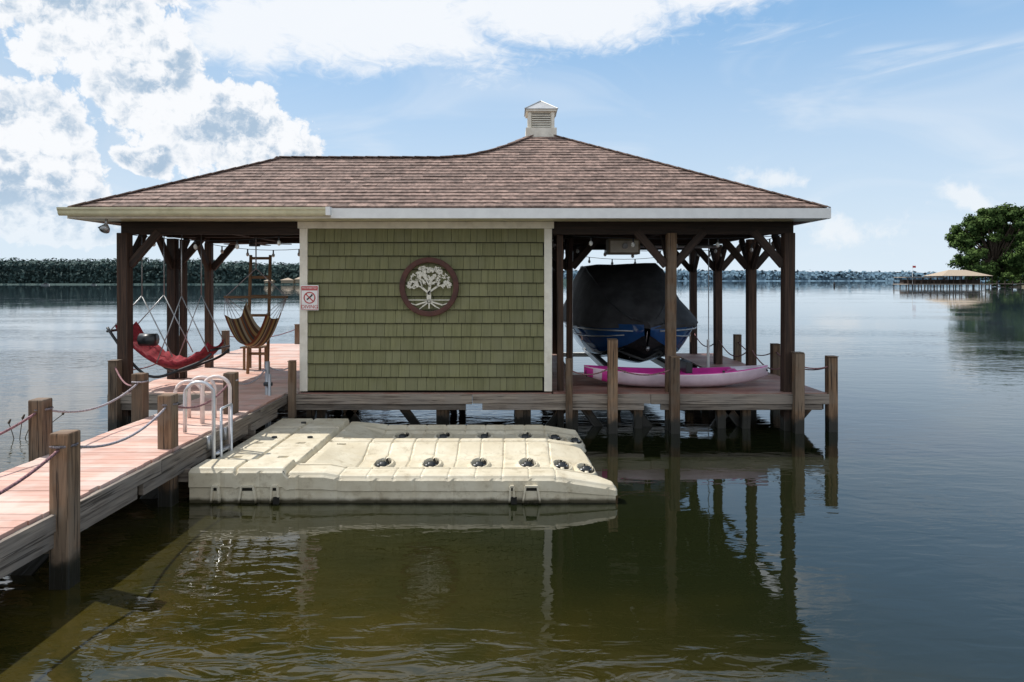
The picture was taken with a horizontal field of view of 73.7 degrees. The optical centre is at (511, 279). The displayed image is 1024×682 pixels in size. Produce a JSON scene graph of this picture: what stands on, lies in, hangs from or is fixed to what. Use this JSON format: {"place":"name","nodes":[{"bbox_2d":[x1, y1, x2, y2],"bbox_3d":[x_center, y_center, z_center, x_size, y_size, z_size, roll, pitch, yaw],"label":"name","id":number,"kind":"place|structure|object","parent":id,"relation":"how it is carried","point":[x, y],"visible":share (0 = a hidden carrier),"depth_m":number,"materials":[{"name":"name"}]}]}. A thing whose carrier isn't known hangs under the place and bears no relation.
{"place":"outdoors","nodes":[
{"label":"outdoors","id":0,"kind":"place"},
{"bbox_2d":[0,279,573,284],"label":"shore ground","id":1,"kind":"structure","parent":0,"point":[564,281],"depth_m":339.52,"materials":[{"name":"green plant"}]},
{"bbox_2d":[0,257,299,283],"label":"distant treeline","id":2,"kind":"object","parent":1,"relation":"on","point":[102,271],"visible":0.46,"depth_m":344.66,"materials":[{"name":"green plant"}]},
{"bbox_2d":[0,281,1023,681],"bbox_3d":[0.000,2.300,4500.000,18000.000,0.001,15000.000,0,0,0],"label":"water","id":3,"kind":"structure","parent":0,"point":[878,537],"depth_m":5.89,"materials":[{"name":"liquid"}]},
{"bbox_2d":[7,410,64,438],"bbox_3d":[-6.982,2.160,10.038,0.706,0.488,0.208,0,0,-38],"label":"plant","id":4,"kind":"object","parent":3,"relation":"on","point":[22,418],"visible":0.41,"depth_m":9.95,"materials":[{"name":"plant"}]},
{"bbox_2d":[0,367,287,589],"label":"dock walkway","id":5,"kind":"structure","parent":3,"relation":"on","point":[53,483],"depth_m":6.25,"materials":[{"name":"brown wood"}]},
{"bbox_2d":[173,375,216,422],"bbox_3d":[-3.860,1.450,8.325,0.364,0.521,0.394,0,0,0],"label":"grab rail","id":6,"kind":"object","parent":5,"relation":"attached to","point":[179,384],"visible":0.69,"depth_m":8.48,"materials":[{"name":"silver metal"}]},
{"bbox_2d":[183,375,232,458],"bbox_3d":[-3.467,1.961,7.840,0.407,1.678,0.540,0,0,0],"label":"swim ladder","id":7,"kind":"object","parent":5,"relation":"attached to","point":[228,435],"visible":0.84,"depth_m":7.69,"materials":[{"name":"metal"}]},
{"bbox_2d":[263,361,272,428],"bbox_3d":[-3.720,2.010,9.955,0.296,1.580,0.743,0,0,27],"label":"mooring pipe","id":8,"kind":"object","parent":5,"relation":"attached to","point":[267,383],"visible":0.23,"depth_m":10.19,"materials":[{"name":"metal"}]},
{"bbox_2d":[264,277,299,284],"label":"lakeside boathouses","id":9,"kind":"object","parent":3,"relation":"in","point":[290,280],"visible":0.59,"depth_m":334.00,"materials":[{"name":"brown wood"}]},
{"bbox_2d":[188,418,616,503],"bbox_3d":[-1.130,2.180,8.432,4.440,0.480,2.875,0,0,0],"label":"floating dock","id":10,"kind":"object","parent":3,"relation":"on","point":[330,460],"visible":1,"depth_m":7.31,"materials":[{"name":"plastic"}]},
{"bbox_2d":[56,100,837,433],"bbox_3d":[-0.945,-0.121,14.068,11.760,6.647,8.665,0,0,0],"label":"boathouse","id":11,"kind":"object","parent":3,"relation":"in","point":[500,228],"visible":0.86,"depth_m":10.44,"materials":[{"name":"wood"}]},
{"bbox_2d":[106,235,229,377],"bbox_3d":[-5.510,0.394,11.000,1.660,2.288,0.724,0,0,0],"label":"hammock swing","id":12,"kind":"object","parent":11,"relation":"hanging from","point":[147,346],"visible":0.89,"depth_m":10.77,"materials":[{"name":"red fabric"}]},
{"bbox_2d":[240,345,266,369],"bbox_3d":[-4.950,1.490,13.150,0.420,0.440,0.420,0,0,0],"label":"side table","id":13,"kind":"object","parent":11,"relation":"on","point":[244,355],"visible":0.69,"depth_m":13.01,"materials":[{"name":"brown wood"}]},
{"bbox_2d":[224,238,287,346],"bbox_3d":[-4.500,0.215,12.000,1.120,1.930,1.005,0,0,0],"label":"hammock chair","id":14,"kind":"object","parent":11,"relation":"hanging from","point":[246,330],"visible":1,"depth_m":11.99,"materials":[{"name":"fabric"}]},
{"bbox_2d":[246,255,271,373],"bbox_3d":[-4.640,0.625,12.525,0.405,2.173,0.199,0,0,0],"label":"wooden ladder","id":15,"kind":"object","parent":11,"relation":"on","point":[267,352],"visible":0.72,"depth_m":12.53,"materials":[{"name":"brown wood"}]},
{"bbox_2d":[301,285,318,309],"bbox_3d":[-3.080,0.270,10.384,0.270,0.380,0.020,0,0,0],"label":"no diving sign","id":16,"kind":"object","parent":11,"relation":"attached to","point":[309,297],"visible":1,"depth_m":10.39,"materials":[{"name":"white paint"}]},
{"bbox_2d":[399,257,458,315],"bbox_3d":[-1.260,0.105,10.386,0.900,0.900,0.058,0,0,0],"label":"tree wall plaque","id":17,"kind":"object","parent":11,"relation":"attached to","point":[409,304],"visible":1,"depth_m":10.36,"materials":[{"name":"brown wood"}]},
{"bbox_2d":[564,239,708,374],"bbox_3d":[2.420,0.525,14.750,2.600,2.650,4.500,0,0,0],"label":"boat lift","id":18,"kind":"object","parent":11,"relation":"on","point":[598,360],"visible":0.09,"depth_m":13.39,"materials":[{"name":"white paint"}]},
{"bbox_2d":[563,263,697,362],"bbox_3d":[2.423,0.684,14.981,2.638,2.072,5.688,0,0,0],"label":"covered motorboat","id":19,"kind":"object","parent":18,"relation":"on","point":[624,304],"visible":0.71,"depth_m":12.79,"materials":[{"name":"canvas"},{"name":"blue painted fibreglass"},{"name":"black steel"}]},
{"bbox_2d":[584,359,767,386],"bbox_3d":[2.638,1.500,11.000,2.963,0.400,0.732,0,0,0],"label":"kayak","id":20,"kind":"object","parent":11,"relation":"on","point":[690,376],"visible":0.79,"depth_m":10.78,"materials":[{"name":"plastic"}]},
{"bbox_2d":[893,265,1023,287],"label":"lakeside boathouse","id":21,"kind":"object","parent":3,"relation":"in","point":[967,282],"visible":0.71,"depth_m":201.87,"materials":[{"name":"brown wood"}]},
{"bbox_2d":[0,0,1023,272],"label":"sky","id":22,"kind":"structure","parent":0,"point":[904,119],"materials":[{"name":"blue"}]},
{"bbox_2d":[678,280,989,280],"bbox_3d":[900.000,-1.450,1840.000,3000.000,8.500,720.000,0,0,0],"label":"shore ground","id":23,"kind":"structure","parent":0,"point":[803,280],"depth_m":1483.16,"materials":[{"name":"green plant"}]},
{"bbox_2d":[563,269,1022,280],"bbox_3d":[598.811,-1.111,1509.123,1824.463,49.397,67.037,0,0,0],"label":"distant treeline","id":24,"kind":"object","parent":23,"relation":"on","point":[702,274],"visible":0.24,"depth_m":1492.34,"materials":[{"name":"green plant"}]},
{"bbox_2d":[996,284,1023,286],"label":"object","id":25,"kind":"structure","parent":0,"point":[1013,286],"depth_m":216.12,"materials":[{"name":"green soil"}]},
{"bbox_2d":[944,202,1023,285],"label":"oak tree","id":26,"kind":"object","parent":25,"relation":"on","point":[980,226],"visible":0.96,"depth_m":220.90,"materials":[{"name":"green plant"}]},
{"bbox_2d":[984,225,1023,284],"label":"oak tree","id":27,"kind":"object","parent":25,"relation":"on","point":[1008,244],"visible":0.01,"depth_m":228.05,"materials":[{"name":"green plant"}]},
{"bbox_2d":[986,272,1023,286],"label":"shoreline shrub","id":28,"kind":"object","parent":25,"relation":"on","point":[1007,277],"visible":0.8,"depth_m":215.72,"materials":[{"name":"green plant"}]}
]}

